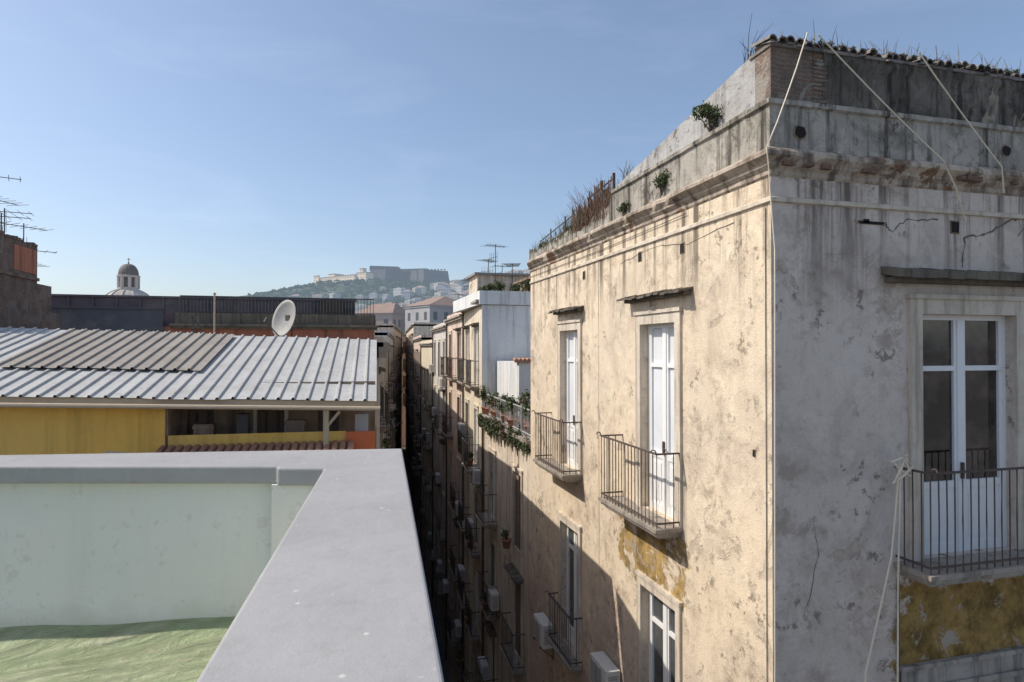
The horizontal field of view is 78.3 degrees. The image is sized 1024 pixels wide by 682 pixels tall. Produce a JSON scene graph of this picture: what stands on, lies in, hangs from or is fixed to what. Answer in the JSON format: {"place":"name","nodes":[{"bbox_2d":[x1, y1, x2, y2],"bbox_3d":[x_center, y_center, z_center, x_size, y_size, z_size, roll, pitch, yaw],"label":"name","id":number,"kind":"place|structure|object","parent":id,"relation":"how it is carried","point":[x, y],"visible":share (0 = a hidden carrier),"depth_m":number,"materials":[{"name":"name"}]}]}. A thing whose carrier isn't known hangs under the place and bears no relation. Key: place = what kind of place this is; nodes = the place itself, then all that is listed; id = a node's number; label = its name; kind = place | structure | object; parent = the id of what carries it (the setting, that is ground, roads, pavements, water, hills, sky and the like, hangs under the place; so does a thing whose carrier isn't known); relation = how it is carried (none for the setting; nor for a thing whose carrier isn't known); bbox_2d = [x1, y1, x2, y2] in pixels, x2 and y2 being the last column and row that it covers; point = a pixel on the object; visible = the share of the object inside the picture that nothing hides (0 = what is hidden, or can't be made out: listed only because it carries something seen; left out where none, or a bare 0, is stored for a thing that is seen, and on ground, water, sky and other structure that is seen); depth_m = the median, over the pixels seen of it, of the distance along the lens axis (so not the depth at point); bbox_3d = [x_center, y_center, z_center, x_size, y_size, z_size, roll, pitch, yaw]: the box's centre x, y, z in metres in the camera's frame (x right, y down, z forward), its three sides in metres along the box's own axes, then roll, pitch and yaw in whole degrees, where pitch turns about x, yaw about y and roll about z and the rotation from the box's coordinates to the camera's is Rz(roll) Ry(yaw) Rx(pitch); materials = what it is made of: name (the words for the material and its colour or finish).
{"place":"outdoors","nodes":[
{"label":"outdoors","id":0,"kind":"place"},
{"bbox_2d":[106,258,148,295],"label":"church","id":1,"kind":"structure","parent":0,"point":[128,279],"depth_m":118.84,"materials":[{"name":"stone"}]},
{"bbox_2d":[0,326,379,454],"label":"building","id":2,"kind":"structure","parent":0,"point":[213,392],"depth_m":8.88,"materials":[{"name":"metal"}]},
{"bbox_2d":[189,409,213,434],"bbox_3d":[-4.465,1.163,9.097,0.360,0.525,0.072,0,-1,-12],"label":"window","id":3,"kind":"structure","parent":2,"relation":"in","point":[195,415],"depth_m":9.06,"materials":[{"name":"black glass"}]},
{"bbox_2d":[259,410,283,432],"bbox_3d":[-3.537,1.181,9.297,0.380,0.677,0.072,0,-1,-12],"label":"window","id":4,"kind":"structure","parent":2,"relation":"in","point":[270,421],"depth_m":9.26,"materials":[{"name":"black glass"}]},
{"bbox_2d":[318,410,338,431],"bbox_3d":[-2.756,1.140,9.465,0.300,0.573,0.072,0,-1,-12],"label":"window","id":5,"kind":"structure","parent":2,"relation":"in","point":[334,426],"depth_m":9.44,"materials":[{"name":"black glass"}]},
{"bbox_2d":[51,294,391,432],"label":"apartment building","id":6,"kind":"structure","parent":0,"point":[314,317],"depth_m":18.74,"materials":[{"name":"grey paint"}]},
{"bbox_2d":[0,449,443,681],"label":"terrace building","id":7,"kind":"structure","parent":0,"point":[272,566],"depth_m":3.56,"materials":[{"name":"grey paint"}]},
{"bbox_2d":[245,280,468,304],"bbox_3d":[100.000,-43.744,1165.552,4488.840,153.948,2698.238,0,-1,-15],"label":"hill","id":8,"kind":"structure","parent":0,"point":[341,287],"depth_m":869.06,"materials":[{"name":"green plant"}]},
{"bbox_2d":[314,268,372,282],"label":"monastery","id":9,"kind":"structure","parent":8,"relation":"on","point":[363,273],"depth_m":1066.77,"materials":[{"name":"stone"}]},
{"bbox_2d":[247,272,527,304],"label":"hillside trees","id":10,"kind":"object","parent":8,"relation":"on","point":[330,283],"visible":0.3,"depth_m":881.42,"materials":[{"name":"green plant"}]},
{"bbox_2d":[382,294,393,301],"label":"hillside house","id":11,"kind":"structure","parent":8,"relation":"on","point":[389,297],"depth_m":731.39,"materials":[{"name":"white paint"}]},
{"bbox_2d":[393,287,407,296],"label":"hillside house","id":12,"kind":"structure","parent":8,"relation":"on","point":[397,291],"depth_m":772.01,"materials":[{"name":"white paint"}]},
{"bbox_2d":[401,290,413,298],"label":"hillside house","id":13,"kind":"structure","parent":8,"relation":"on","point":[406,294],"depth_m":743.53,"materials":[{"name":"white paint"}]},
{"bbox_2d":[369,266,448,281],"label":"castle","id":14,"kind":"structure","parent":8,"relation":"on","point":[394,273],"depth_m":1156.68,"materials":[{"name":"stone"}]},
{"bbox_2d":[456,286,468,292],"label":"hillside house","id":15,"kind":"structure","parent":8,"relation":"on","point":[459,289],"depth_m":791.54,"materials":[{"name":"white paint"}]},
{"bbox_2d":[375,337,395,448],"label":"apartment building","id":16,"kind":"structure","parent":0,"point":[384,363],"depth_m":31.44,"materials":[{"name":"brown paint"}]},
{"bbox_2d":[402,334,405,446],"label":"apartment building","id":17,"kind":"structure","parent":0,"point":[403,393],"depth_m":121.13,"materials":[{"name":"brown paint"}]},
{"bbox_2d":[402,447,449,681],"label":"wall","id":18,"kind":"structure","parent":0,"point":[443,661],"depth_m":46.56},
{"bbox_2d":[427,576,451,681],"bbox_3d":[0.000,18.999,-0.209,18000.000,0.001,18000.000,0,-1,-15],"label":"ground","id":19,"kind":"structure","parent":0,"point":[448,669],"depth_m":40.56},
{"bbox_2d":[0,230,59,329],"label":"brick building","id":20,"kind":"structure","parent":19,"relation":"on","point":[25,299],"depth_m":13.93,"materials":[{"name":"orange paint"}]},
{"bbox_2d":[0,208,33,233],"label":"television antenna","id":21,"kind":"object","parent":20,"relation":"on","point":[4,211],"visible":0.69,"depth_m":14.00,"materials":[{"name":"metal"}]},
{"bbox_2d":[2,221,53,239],"bbox_3d":[-11.199,-2.302,14.422,0.840,0.800,1.000,0,-1,23],"label":"television antenna","id":22,"kind":"object","parent":20,"relation":"on","point":[23,225],"visible":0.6,"depth_m":14.41,"materials":[{"name":"metal"}]},
{"bbox_2d":[106,347,397,448],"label":"apartment building","id":23,"kind":"structure","parent":19,"relation":"on","point":[382,352],"depth_m":12.42,"materials":[{"name":"brown paint"}]},
{"bbox_2d":[190,315,205,333],"bbox_3d":[-6.601,-0.055,13.407,0.478,1.011,0.040,0,-1,-15],"label":"roof pole","id":24,"kind":"object","parent":23,"relation":"on","point":[192,317],"visible":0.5,"depth_m":13.36,"materials":[{"name":"metal"}]},
{"bbox_2d":[263,300,295,336],"bbox_3d":[-4.790,-0.233,12.934,0.622,1.250,0.587,0,-1,-22],"label":"satellite dish","id":25,"kind":"object","parent":23,"relation":"on","point":[283,319],"visible":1,"depth_m":13.05,"materials":[{"name":"metal"}]},
{"bbox_2d":[382,436,391,448],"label":"potted plant","id":26,"kind":"object","parent":23,"relation":"on","point":[384,442],"visible":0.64,"depth_m":17.84,"materials":[{"name":"green plant"}]},
{"bbox_2d":[355,303,404,332],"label":"city building","id":27,"kind":"structure","parent":19,"relation":"on","point":[389,313],"depth_m":141.44,"materials":[{"name":"white paint"}]},
{"bbox_2d":[374,329,397,448],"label":"apartment building","id":28,"kind":"structure","parent":19,"relation":"on","point":[387,335],"depth_m":59.97,"materials":[{"name":"grey paint"}]},
{"bbox_2d":[375,323,402,448],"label":"apartment building","id":29,"kind":"structure","parent":19,"relation":"on","point":[395,331],"depth_m":94.61,"materials":[{"name":"paint"}]},
{"bbox_2d":[409,335,431,539],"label":"apartment building","id":30,"kind":"structure","parent":19,"relation":"on","point":[415,371],"depth_m":67.36,"materials":[{"name":"beige paint"}]},
{"bbox_2d":[403,322,440,486],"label":"apartment building","id":31,"kind":"structure","parent":19,"relation":"on","point":[414,330],"depth_m":90.54,"materials":[{"name":"beige paint"}]},
{"bbox_2d":[417,340,431,591],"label":"apartment building","id":32,"kind":"structure","parent":19,"relation":"on","point":[424,466],"depth_m":53.81,"materials":[{"name":"yellow paint"}]},
{"bbox_2d":[404,296,455,333],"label":"city building","id":33,"kind":"structure","parent":19,"relation":"on","point":[436,309],"depth_m":134.46,"materials":[{"name":"white paint"}]},
{"bbox_2d":[428,322,445,647],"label":"apartment building","id":34,"kind":"structure","parent":19,"relation":"on","point":[436,551],"depth_m":42.80,"materials":[{"name":"grey paint"}]},
{"bbox_2d":[435,473,440,485],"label":"air conditioner","id":35,"kind":"object","parent":34,"relation":"attached to","point":[437,478],"visible":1,"depth_m":42.01,"materials":[{"name":"metal"}]},
{"bbox_2d":[437,559,441,574],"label":"air conditioner","id":36,"kind":"object","parent":34,"relation":"attached to","point":[439,565],"visible":0.98,"depth_m":40.69,"materials":[{"name":"metal"}]},
{"bbox_2d":[440,378,445,391],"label":"air conditioner","id":37,"kind":"object","parent":34,"relation":"attached to","point":[442,382],"visible":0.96,"depth_m":38.99,"materials":[{"name":"metal"}]},
{"bbox_2d":[440,312,461,681],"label":"apartment building","id":38,"kind":"structure","parent":19,"relation":"on","point":[452,416],"depth_m":35.24,"materials":[{"name":"beige paint"}]},
{"bbox_2d":[442,579,448,595],"bbox_3d":[-3.976,14.850,37.669,0.367,0.920,0.830,0,-1,-12],"label":"air conditioner","id":39,"kind":"object","parent":38,"relation":"attached to","point":[445,586],"visible":0.99,"depth_m":37.31,"materials":[{"name":"metal"}]},
{"bbox_2d":[454,619,461,641],"bbox_3d":[-2.766,14.874,32.184,0.367,0.920,0.830,0,-1,-12],"label":"air conditioner","id":40,"kind":"object","parent":38,"relation":"attached to","point":[457,628],"visible":0.98,"depth_m":31.85,"materials":[{"name":"metal"}]},
{"bbox_2d":[453,290,530,681],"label":"apartment building","id":41,"kind":"structure","parent":19,"relation":"on","point":[496,326],"depth_m":26.20,"materials":[{"name":"white paint"}]},
{"bbox_2d":[457,650,463,665],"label":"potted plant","id":42,"kind":"object","parent":41,"relation":"on","point":[460,659],"visible":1,"depth_m":30.04,"materials":[{"name":"green plant"}]},
{"bbox_2d":[457,564,464,585],"bbox_3d":[-2.479,11.512,30.767,0.367,0.920,0.830,0,-1,-11],"label":"air conditioner","id":43,"kind":"object","parent":41,"relation":"attached to","point":[461,569],"visible":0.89,"depth_m":30.40,"materials":[{"name":"metal"}]},
{"bbox_2d":[457,422,464,435],"bbox_3d":[-2.479,4.499,30.844,0.367,0.920,0.830,0,-1,-11],"label":"air conditioner","id":44,"kind":"object","parent":41,"relation":"attached to","point":[461,426],"visible":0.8,"depth_m":30.46,"materials":[{"name":"metal"}]},
{"bbox_2d":[464,518,473,536],"bbox_3d":[-1.880,8.352,27.712,0.367,0.920,0.830,0,-1,-11],"label":"air conditioner","id":45,"kind":"object","parent":41,"relation":"attached to","point":[471,522],"visible":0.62,"depth_m":27.35,"materials":[{"name":"metal"}]},
{"bbox_2d":[468,451,473,465],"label":"potted plant","id":46,"kind":"object","parent":41,"relation":"on","point":[470,460],"visible":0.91,"depth_m":26.49,"materials":[{"name":"green plant"}]},
{"bbox_2d":[470,467,480,489],"bbox_3d":[-1.483,5.673,25.691,0.367,0.920,0.830,0,-1,-11],"label":"air conditioner","id":47,"kind":"object","parent":41,"relation":"attached to","point":[475,477],"visible":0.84,"depth_m":25.31,"materials":[{"name":"metal"}]},
{"bbox_2d":[483,244,507,279],"bbox_3d":[-0.701,-2.907,26.656,1.000,2.400,0.840,0,-1,-32],"label":"television antenna","id":48,"kind":"object","parent":41,"relation":"on","point":[495,255],"visible":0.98,"depth_m":26.64,"materials":[{"name":"metal"}]},
{"bbox_2d":[465,272,530,294],"bbox_3d":[-0.684,-2.369,30.071,2.700,1.500,2.300,0,-1,-15],"label":"roof hut","id":49,"kind":"object","parent":41,"relation":"on","point":[476,279],"visible":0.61,"depth_m":29.09,"materials":[{"name":"beige paint"}]},
{"bbox_2d":[491,279,505,290],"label":"potted plant","id":50,"kind":"object","parent":41,"relation":"on","point":[499,286],"visible":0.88,"depth_m":26.05,"materials":[{"name":"green plant"}]},
{"bbox_2d":[504,263,520,284],"bbox_3d":[0.014,-2.548,27.464,0.840,1.700,1.000,0,-1,6],"label":"television antenna","id":51,"kind":"object","parent":41,"relation":"on","point":[512,265],"visible":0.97,"depth_m":27.38,"materials":[{"name":"metal"}]},
{"bbox_2d":[509,282,520,290],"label":"potted plant","id":52,"kind":"object","parent":41,"relation":"on","point":[516,287],"visible":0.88,"depth_m":26.16,"materials":[{"name":"green plant"}]},
{"bbox_2d":[513,276,530,291],"bbox_3d":[2.377,-2.189,28.299,4.200,1.000,3.200,0,-1,-15],"label":"roof hut","id":53,"kind":"object","parent":41,"relation":"on","point":[527,278],"visible":0.14,"depth_m":27.41,"materials":[{"name":"beige paint"}]},
{"bbox_2d":[518,278,530,291],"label":"potted plant","id":54,"kind":"object","parent":41,"relation":"on","point":[526,284],"visible":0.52,"depth_m":26.67,"materials":[{"name":"green plant"}]},
{"bbox_2d":[474,413,530,681],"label":"apartment building","id":55,"kind":"structure","parent":19,"relation":"on","point":[505,496],"depth_m":21.08,"materials":[{"name":"beige paint"}]},
{"bbox_2d":[477,656,488,681],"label":"air conditioner","id":56,"kind":"object","parent":55,"relation":"attached to","point":[483,666],"visible":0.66,"depth_m":23.76,"materials":[{"name":"metal"}]},
{"bbox_2d":[479,385,490,413],"bbox_3d":[-1.069,2.301,24.881,0.581,1.165,0.390,0,-1,23],"label":"potted plant","id":57,"kind":"object","parent":55,"relation":"on","point":[483,393],"visible":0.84,"depth_m":24.86,"materials":[{"name":"green plant"}]},
{"bbox_2d":[485,416,493,439],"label":"trailing plant","id":58,"kind":"object","parent":55,"relation":"hanging from","point":[489,432],"visible":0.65,"depth_m":22.30,"materials":[{"name":"green plant"}]},
{"bbox_2d":[488,394,497,417],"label":"potted plant","id":59,"kind":"object","parent":55,"relation":"on","point":[490,397],"visible":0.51,"depth_m":23.55,"materials":[{"name":"green plant"}]},
{"bbox_2d":[493,455,493,514],"bbox_3d":[-0.575,5.357,23.366,0.072,2.400,1.050,0,-1,-13],"label":"glazed door","id":60,"kind":"structure","parent":55,"relation":"in","point":[493,455],"depth_m":23.80,"materials":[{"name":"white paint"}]},
{"bbox_2d":[488,586,499,618],"bbox_3d":[-0.671,9.321,22.336,0.367,0.920,0.830,0,-1,-13],"label":"air conditioner","id":61,"kind":"object","parent":55,"relation":"attached to","point":[493,599],"visible":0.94,"depth_m":21.97,"materials":[{"name":"metal"}]},
{"bbox_2d":[495,419,504,446],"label":"trailing plant","id":62,"kind":"object","parent":55,"relation":"hanging from","point":[498,423],"visible":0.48,"depth_m":20.92,"materials":[{"name":"green plant"}]},
{"bbox_2d":[499,421,506,446],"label":"trailing plant","id":63,"kind":"object","parent":55,"relation":"hanging from","point":[501,430],"visible":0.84,"depth_m":20.42,"materials":[{"name":"green plant"}]},
{"bbox_2d":[498,402,507,422],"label":"potted plant","id":64,"kind":"object","parent":55,"relation":"on","point":[501,406],"visible":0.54,"depth_m":21.89,"materials":[{"name":"green plant"}]},
{"bbox_2d":[500,527,511,548],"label":"potted plant","id":65,"kind":"object","parent":55,"relation":"on","point":[506,540],"visible":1,"depth_m":19.66,"materials":[{"name":"green plant"}]},
{"bbox_2d":[484,394,530,435],"bbox_3d":[-0.206,2.407,21.506,0.064,0.900,7.507,0,-1,-14],"label":"terrace railing","id":66,"kind":"object","parent":55,"relation":"on","point":[516,416],"visible":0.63,"depth_m":20.04,"materials":[{"name":"white metal"}]},
{"bbox_2d":[506,427,515,450],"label":"trailing plant","id":67,"kind":"object","parent":55,"relation":"hanging from","point":[510,437],"visible":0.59,"depth_m":19.42,"materials":[{"name":"green plant"}]},
{"bbox_2d":[507,395,519,427],"bbox_3d":[0.030,2.296,20.650,0.464,1.082,0.504,0,-1,-15],"label":"potted plant","id":68,"kind":"object","parent":55,"relation":"on","point":[511,420],"visible":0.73,"depth_m":20.53,"materials":[{"name":"green plant"}]},
{"bbox_2d":[497,357,530,419],"bbox_3d":[1.690,1.746,24.149,4.170,2.280,3.380,0,-1,-15],"label":"terrace room","id":69,"kind":"object","parent":55,"relation":"on","point":[514,377],"visible":0.16,"depth_m":22.62,"materials":[{"name":"paint"}]},
{"bbox_2d":[512,425,521,456],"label":"trailing plant","id":70,"kind":"object","parent":55,"relation":"hanging from","point":[518,432],"visible":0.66,"depth_m":18.90,"materials":[{"name":"green plant"}]},
{"bbox_2d":[517,389,530,427],"bbox_3d":[0.378,2.187,20.213,0.482,1.291,0.440,0,-1,-35],"label":"potted plant","id":71,"kind":"object","parent":55,"relation":"on","point":[527,393],"visible":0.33,"depth_m":20.17,"materials":[{"name":"green plant"}]},
{"bbox_2d":[519,395,529,430],"bbox_3d":[0.399,2.253,19.828,0.479,1.150,0.458,0,-1,-32],"label":"potted plant","id":72,"kind":"object","parent":55,"relation":"on","point":[524,401],"visible":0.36,"depth_m":19.76,"materials":[{"name":"green plant"}]},
{"bbox_2d":[521,435,530,460],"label":"trailing plant","id":73,"kind":"object","parent":55,"relation":"hanging from","point":[525,447],"visible":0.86,"depth_m":17.85,"materials":[{"name":"green plant"}]},
{"bbox_2d":[521,402,530,434],"bbox_3d":[0.503,2.316,18.920,0.456,1.005,0.401,1,-1,-39],"label":"potted plant","id":74,"kind":"object","parent":55,"relation":"on","point":[524,412],"visible":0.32,"depth_m":18.85,"materials":[{"name":"green plant"}]},
{"bbox_2d":[527,34,1023,681],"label":"apartment building","id":75,"kind":"structure","parent":19,"relation":"on","point":[899,304],"depth_m":8.53,"materials":[{"name":"paint"}]},
{"bbox_2d":[533,612,553,659],"bbox_3d":[0.795,7.526,15.968,0.367,0.920,0.830,0,-1,-15],"label":"air conditioner","id":76,"kind":"object","parent":75,"relation":"attached to","point":[541,625],"visible":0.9,"depth_m":15.73,"materials":[{"name":"metal"}]},
{"bbox_2d":[529,224,569,252],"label":"dry weeds","id":77,"kind":"object","parent":75,"relation":"on","point":[546,245],"visible":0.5,"depth_m":16.17,"materials":[{"name":"green plant"}]},
{"bbox_2d":[540,214,574,240],"bbox_3d":[1.115,-2.675,15.959,0.033,0.700,2.602,0,-1,-15],"label":"wire frame","id":78,"kind":"object","parent":75,"relation":"attached to","point":[550,233],"visible":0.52,"depth_m":15.96,"materials":[{"name":"metal"}]},
{"bbox_2d":[566,330,577,468],"bbox_3d":[1.468,1.351,14.663,0.122,3.200,1.200,0,-1,-15],"label":"glazed door","id":79,"kind":"structure","parent":75,"relation":"in","point":[571,336],"depth_m":14.94,"materials":[{"name":"white paint"}]},
{"bbox_2d":[566,525,577,651],"bbox_3d":[1.492,5.736,14.621,0.072,2.850,1.200,0,-1,-15],"label":"glazed door","id":80,"kind":"structure","parent":75,"relation":"in","point":[571,536],"depth_m":14.91,"materials":[{"name":"white paint"}]},
{"bbox_2d":[554,202,590,241],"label":"dry weeds","id":81,"kind":"object","parent":75,"relation":"on","point":[568,222],"visible":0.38,"depth_m":14.54,"materials":[{"name":"brown plant"}]},
{"bbox_2d":[565,176,618,231],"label":"dry weeds","id":82,"kind":"object","parent":75,"relation":"on","point":[596,209],"visible":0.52,"depth_m":13.17,"materials":[{"name":"brown plant"}]},
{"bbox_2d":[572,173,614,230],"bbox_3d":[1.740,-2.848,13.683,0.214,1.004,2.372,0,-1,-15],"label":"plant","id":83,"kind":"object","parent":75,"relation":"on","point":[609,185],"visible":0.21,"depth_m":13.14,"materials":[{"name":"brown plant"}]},
{"bbox_2d":[598,345,599,651],"bbox_3d":[1.786,3.743,12.936,0.009,10.800,0.060,0,-1,-15],"label":"cable","id":84,"kind":"object","parent":75,"relation":"attached to","point":[598,424],"visible":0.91,"depth_m":12.96,"materials":[{"name":"rubber"}]},
{"bbox_2d":[590,651,619,681],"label":"air conditioner","id":85,"kind":"object","parent":75,"relation":"attached to","point":[603,668],"visible":1,"depth_m":12.14,"materials":[{"name":"metal"}]},
{"bbox_2d":[531,213,685,276],"bbox_3d":[1.590,-1.879,13.696,0.017,0.071,8.400,0,-1,-15],"label":"cable","id":86,"kind":"object","parent":75,"relation":"attached to","point":[616,243],"visible":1,"depth_m":11.84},
{"bbox_2d":[616,200,628,215],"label":"plant","id":87,"kind":"object","parent":75,"relation":"on","point":[623,205],"visible":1,"depth_m":11.61,"materials":[{"name":"green plant"}]},
{"bbox_2d":[652,168,669,195],"bbox_3d":[2.432,-2.578,10.175,0.276,0.446,0.401,0,-1,-15],"label":"plant","id":88,"kind":"object","parent":75,"relation":"on","point":[662,179],"visible":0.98,"depth_m":10.16,"materials":[{"name":"green plant"}]},
{"bbox_2d":[648,323,674,518],"bbox_3d":[2.567,1.306,10.553,0.122,3.200,1.200,0,-1,-15],"label":"glazed door","id":89,"kind":"structure","parent":75,"relation":"in","point":[660,336],"depth_m":10.71,"materials":[{"name":"white paint"}]},
{"bbox_2d":[649,591,674,681],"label":"glazed door","id":90,"kind":"structure","parent":75,"relation":"in","point":[661,617],"depth_m":10.73,"materials":[{"name":"white paint"}]},
{"bbox_2d":[691,101,722,131],"bbox_3d":[2.814,-3.181,8.946,0.546,0.430,0.474,0,-1,-15],"label":"plant","id":91,"kind":"object","parent":75,"relation":"on","point":[704,110],"visible":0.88,"depth_m":8.90,"materials":[{"name":"green plant"}]},
{"bbox_2d":[739,16,766,62],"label":"dry weeds","id":92,"kind":"object","parent":75,"relation":"on","point":[748,45],"visible":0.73,"depth_m":8.26,"materials":[{"name":"brown plant"}]},
{"bbox_2d":[765,208,766,668],"bbox_3d":[3.161,3.211,7.803,0.011,9.750,0.021,0,-1,-15],"label":"cable","id":93,"kind":"object","parent":75,"relation":"attached to","point":[766,439],"visible":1,"depth_m":7.82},
{"bbox_2d":[766,32,807,681],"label":"rope","id":94,"kind":"object","parent":75,"relation":"hanging from","point":[775,375],"visible":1,"depth_m":7.64,"materials":[{"name":"grey fabric"}]},
{"bbox_2d":[864,466,899,681],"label":"rope","id":95,"kind":"object","parent":75,"relation":"hanging from","point":[882,597],"visible":0.96,"depth_m":7.79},
{"bbox_2d":[818,34,965,221],"bbox_3d":[4.982,-2.702,8.051,2.456,2.193,0.194,0,-1,-17],"label":"rope","id":96,"kind":"object","parent":75,"relation":"hanging from","point":[879,98],"visible":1,"depth_m":8.01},
{"bbox_2d":[897,463,901,681],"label":"rope","id":97,"kind":"object","parent":75,"relation":"hanging from","point":[899,522],"visible":1,"depth_m":7.86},
{"bbox_2d":[899,579,899,681],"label":"drain pipe","id":98,"kind":"object","parent":75,"relation":"attached to","point":[899,628],"visible":0.39,"depth_m":8.17,"materials":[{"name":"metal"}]},
{"bbox_2d":[781,21,1020,73],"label":"dry weeds","id":99,"kind":"object","parent":75,"relation":"on","point":[945,57],"visible":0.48,"depth_m":8.45,"materials":[{"name":"brown plant"}]},
{"bbox_2d":[891,451,913,482],"bbox_3d":[4.903,1.576,7.891,0.350,0.397,0.069,0,-1,-19],"label":"rope","id":100,"kind":"object","parent":75,"relation":"hanging from","point":[906,461],"visible":1,"depth_m":7.88,"materials":[{"name":"grey fabric"}]},
{"bbox_2d":[918,52,1004,192],"bbox_3d":[5.984,-2.885,8.312,1.417,1.760,0.091,0,-1,-14],"label":"rope","id":101,"kind":"object","parent":75,"relation":"hanging from","point":[960,111],"visible":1,"depth_m":8.31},
{"bbox_2d":[923,315,1006,554],"bbox_3d":[6.171,1.265,8.654,1.640,3.240,0.122,0,-1,-15],"label":"glazed door","id":102,"kind":"structure","parent":75,"relation":"in","point":[964,392],"depth_m":8.68,"materials":[{"name":"white paint"}]},
{"bbox_2d":[480,591,488,610],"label":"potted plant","id":103,"kind":"object","parent":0,"point":[484,606],"visible":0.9,"depth_m":22.99,"materials":[{"name":"green plant"}]},
{"bbox_2d":[0,0,1023,295],"label":"sky","id":104,"kind":"structure","parent":0,"point":[220,147],"materials":[{"name":"blue"}]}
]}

